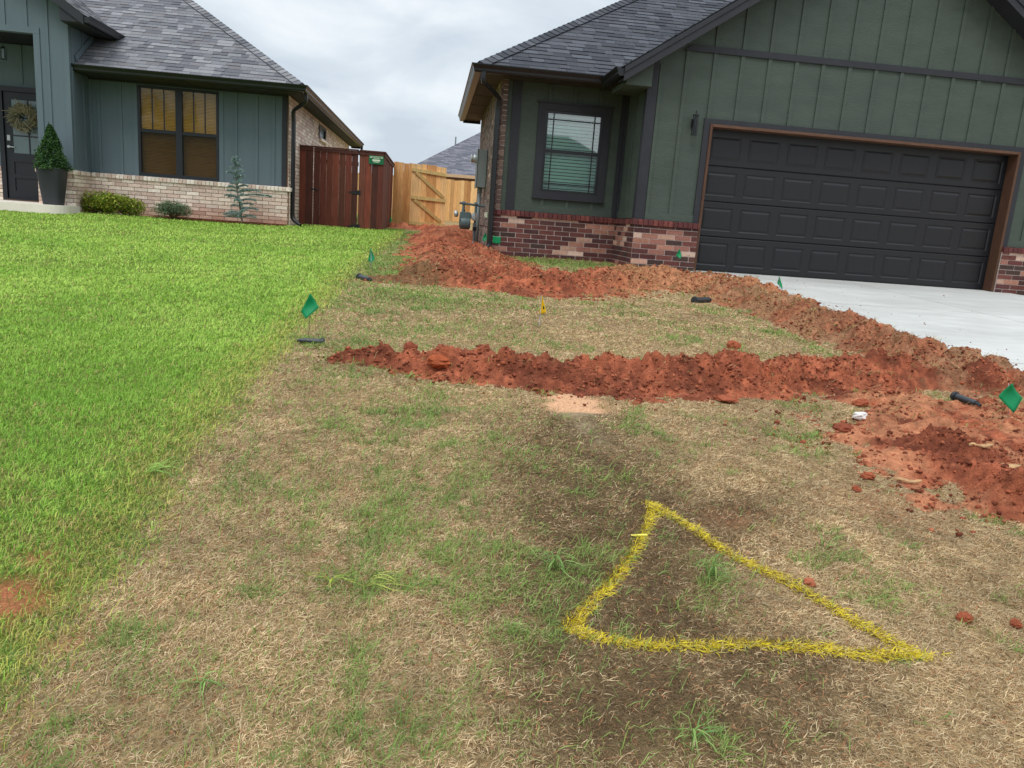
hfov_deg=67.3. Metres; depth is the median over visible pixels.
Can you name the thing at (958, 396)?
sprinkler body
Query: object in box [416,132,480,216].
house
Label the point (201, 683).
weed
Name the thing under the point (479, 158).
electric meter
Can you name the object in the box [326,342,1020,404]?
soil
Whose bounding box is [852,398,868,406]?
dirt clod
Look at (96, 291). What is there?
lawn grass
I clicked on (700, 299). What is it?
sprinkler body
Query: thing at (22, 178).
front door
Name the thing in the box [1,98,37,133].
wreath
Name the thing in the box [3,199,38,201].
threshold
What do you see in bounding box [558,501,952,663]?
painted triangle
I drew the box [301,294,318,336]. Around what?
marker flag
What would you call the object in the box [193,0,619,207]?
sky
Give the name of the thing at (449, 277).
soil
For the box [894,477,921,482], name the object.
bark chip
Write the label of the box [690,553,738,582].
weed
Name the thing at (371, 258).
marker flag
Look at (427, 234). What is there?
soil
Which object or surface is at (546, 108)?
window
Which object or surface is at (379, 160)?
sign
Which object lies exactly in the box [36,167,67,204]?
planter
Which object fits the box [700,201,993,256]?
garage door section
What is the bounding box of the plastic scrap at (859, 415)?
[852,412,867,419]
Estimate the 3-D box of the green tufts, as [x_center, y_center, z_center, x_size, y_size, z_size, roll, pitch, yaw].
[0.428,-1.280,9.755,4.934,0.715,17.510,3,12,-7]
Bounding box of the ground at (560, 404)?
[0,210,1023,767]
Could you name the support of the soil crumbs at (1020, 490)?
on the ground at (560, 404)
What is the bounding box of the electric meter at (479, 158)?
[470,148,487,241]
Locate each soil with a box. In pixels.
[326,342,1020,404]
[365,260,789,300]
[388,222,538,269]
[687,272,1023,398]
[787,390,1023,523]
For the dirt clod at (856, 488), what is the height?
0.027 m
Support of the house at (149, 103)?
on the ground at (560, 404)
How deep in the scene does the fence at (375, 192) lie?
17.47 m
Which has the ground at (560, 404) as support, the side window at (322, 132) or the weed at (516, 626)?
the weed at (516, 626)
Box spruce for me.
[222,155,272,222]
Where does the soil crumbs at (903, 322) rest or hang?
on the driveway
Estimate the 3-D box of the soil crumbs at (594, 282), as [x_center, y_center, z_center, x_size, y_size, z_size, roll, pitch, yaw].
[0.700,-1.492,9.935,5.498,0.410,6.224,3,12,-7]
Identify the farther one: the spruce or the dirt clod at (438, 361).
the spruce
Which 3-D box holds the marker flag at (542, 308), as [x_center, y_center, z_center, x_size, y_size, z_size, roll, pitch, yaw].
[0.252,-0.577,6.245,0.059,0.233,0.692,5,12,1]
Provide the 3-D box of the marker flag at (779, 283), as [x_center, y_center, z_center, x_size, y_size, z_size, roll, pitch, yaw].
[3.425,-1.234,9.765,0.072,0.259,0.437,7,12,11]
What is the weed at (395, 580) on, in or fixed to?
on the ground at (560, 404)
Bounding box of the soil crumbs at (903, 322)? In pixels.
[709,275,1017,365]
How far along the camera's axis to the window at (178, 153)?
15.70 m
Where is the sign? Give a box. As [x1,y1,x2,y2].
[369,155,383,164]
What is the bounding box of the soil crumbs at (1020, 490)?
[317,305,1023,536]
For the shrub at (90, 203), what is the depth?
15.17 m
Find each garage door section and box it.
[696,236,986,288]
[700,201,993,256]
[704,166,1000,223]
[708,130,1006,189]
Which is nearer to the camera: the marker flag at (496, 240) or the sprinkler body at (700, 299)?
the sprinkler body at (700, 299)
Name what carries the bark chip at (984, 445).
on the soil at (967, 479)
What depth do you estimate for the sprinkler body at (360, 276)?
7.95 m
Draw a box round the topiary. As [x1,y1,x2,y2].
[32,122,74,171]
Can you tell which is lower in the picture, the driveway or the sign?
the driveway
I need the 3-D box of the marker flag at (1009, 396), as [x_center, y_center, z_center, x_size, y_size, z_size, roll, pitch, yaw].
[2.693,0.127,4.161,0.136,0.272,0.044,4,12,1]
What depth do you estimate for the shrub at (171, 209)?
15.29 m
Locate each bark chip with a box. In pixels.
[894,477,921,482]
[969,442,992,447]
[1002,463,1020,467]
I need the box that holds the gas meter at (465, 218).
[454,201,484,241]
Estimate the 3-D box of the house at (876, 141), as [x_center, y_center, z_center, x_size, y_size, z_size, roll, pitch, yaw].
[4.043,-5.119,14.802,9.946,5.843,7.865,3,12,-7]
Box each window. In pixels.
[137,85,218,180]
[319,125,327,144]
[531,100,613,203]
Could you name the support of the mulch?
on the ground at (560, 404)
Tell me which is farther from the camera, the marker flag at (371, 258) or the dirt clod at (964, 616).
the marker flag at (371, 258)
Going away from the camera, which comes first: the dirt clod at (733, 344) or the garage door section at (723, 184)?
the dirt clod at (733, 344)
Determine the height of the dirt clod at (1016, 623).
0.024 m
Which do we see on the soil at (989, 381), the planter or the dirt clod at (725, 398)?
the dirt clod at (725, 398)
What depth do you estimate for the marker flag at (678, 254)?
11.16 m
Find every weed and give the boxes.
[145,455,189,478]
[161,661,227,697]
[307,572,362,588]
[362,566,417,591]
[492,620,533,633]
[527,546,593,581]
[654,706,728,758]
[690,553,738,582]
[818,531,842,548]
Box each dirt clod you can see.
[403,341,417,350]
[427,355,450,368]
[715,394,738,402]
[726,340,741,348]
[803,577,815,586]
[832,422,853,432]
[851,485,861,491]
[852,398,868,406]
[860,471,875,479]
[955,611,973,623]
[1009,618,1022,628]
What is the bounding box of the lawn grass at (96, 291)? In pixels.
[0,209,404,756]
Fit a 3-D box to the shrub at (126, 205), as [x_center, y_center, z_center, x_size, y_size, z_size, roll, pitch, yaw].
[-7.734,-3.568,15.294,0.964,0.442,0.559,3,12,-7]
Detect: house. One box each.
[0,0,363,225]
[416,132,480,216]
[458,0,1023,294]
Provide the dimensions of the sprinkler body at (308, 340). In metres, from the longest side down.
0.168 x 0.049 x 0.049 m
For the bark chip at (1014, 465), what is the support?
on the soil at (967, 479)
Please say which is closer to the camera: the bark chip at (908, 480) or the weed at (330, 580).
the weed at (330, 580)
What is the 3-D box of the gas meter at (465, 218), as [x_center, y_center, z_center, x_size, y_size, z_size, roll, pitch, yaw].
[-0.808,-2.910,14.302,0.567,0.934,0.240,3,12,-7]
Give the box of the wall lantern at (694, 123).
[691,110,699,135]
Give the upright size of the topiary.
0.951 m
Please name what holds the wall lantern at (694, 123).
attached to the house at (876, 141)
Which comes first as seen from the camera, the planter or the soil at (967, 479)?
the soil at (967, 479)
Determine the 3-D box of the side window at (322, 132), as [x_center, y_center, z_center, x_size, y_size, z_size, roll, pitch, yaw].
[-5.076,-6.655,20.546,0.160,0.390,1.300,3,12,-7]
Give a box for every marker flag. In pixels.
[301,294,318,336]
[368,248,374,262]
[493,236,500,243]
[539,295,545,323]
[676,248,681,266]
[777,277,781,288]
[998,383,1021,412]
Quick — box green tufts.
[0,230,1023,767]
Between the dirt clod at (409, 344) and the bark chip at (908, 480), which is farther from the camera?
the dirt clod at (409, 344)
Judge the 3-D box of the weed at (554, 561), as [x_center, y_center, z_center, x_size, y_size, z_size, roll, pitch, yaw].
[0.141,0.526,2.289,0.229,0.060,0.244,3,12,-7]
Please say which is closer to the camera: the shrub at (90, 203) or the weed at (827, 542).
the weed at (827, 542)
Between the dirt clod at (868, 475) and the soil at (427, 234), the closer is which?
the dirt clod at (868, 475)
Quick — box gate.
[409,163,446,225]
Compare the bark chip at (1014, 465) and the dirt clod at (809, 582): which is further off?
the bark chip at (1014, 465)
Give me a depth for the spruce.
15.37 m
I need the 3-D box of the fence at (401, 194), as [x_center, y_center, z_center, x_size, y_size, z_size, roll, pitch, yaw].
[-3.105,-5.298,21.744,0.520,1.873,0.152,3,12,-7]
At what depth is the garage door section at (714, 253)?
12.13 m
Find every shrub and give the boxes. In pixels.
[80,190,115,214]
[96,192,146,215]
[150,199,192,218]
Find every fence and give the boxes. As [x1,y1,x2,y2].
[299,145,394,229]
[351,173,476,222]
[392,161,411,223]
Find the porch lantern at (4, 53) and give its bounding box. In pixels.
[0,37,6,59]
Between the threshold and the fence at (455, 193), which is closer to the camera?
the threshold
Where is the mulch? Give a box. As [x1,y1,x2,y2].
[152,216,284,225]
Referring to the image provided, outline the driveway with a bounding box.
[690,270,1023,370]
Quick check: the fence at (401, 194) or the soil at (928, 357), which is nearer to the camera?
the soil at (928, 357)
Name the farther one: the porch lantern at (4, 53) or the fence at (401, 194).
the fence at (401, 194)
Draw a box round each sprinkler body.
[297,338,324,343]
[356,273,371,280]
[691,296,711,302]
[950,391,981,405]
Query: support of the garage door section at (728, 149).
in the house at (876, 141)
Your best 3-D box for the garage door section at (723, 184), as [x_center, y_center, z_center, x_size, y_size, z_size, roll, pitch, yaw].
[5.289,-2.930,11.942,4.886,0.517,0.050,3,12,-7]
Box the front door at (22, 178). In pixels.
[3,91,38,199]
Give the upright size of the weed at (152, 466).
0.040 m
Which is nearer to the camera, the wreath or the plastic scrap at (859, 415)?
the plastic scrap at (859, 415)
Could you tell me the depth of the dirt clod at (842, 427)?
3.84 m
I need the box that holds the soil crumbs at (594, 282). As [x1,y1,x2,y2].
[343,239,829,321]
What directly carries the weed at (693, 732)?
on the ground at (560, 404)
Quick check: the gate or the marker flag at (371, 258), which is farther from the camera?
the gate

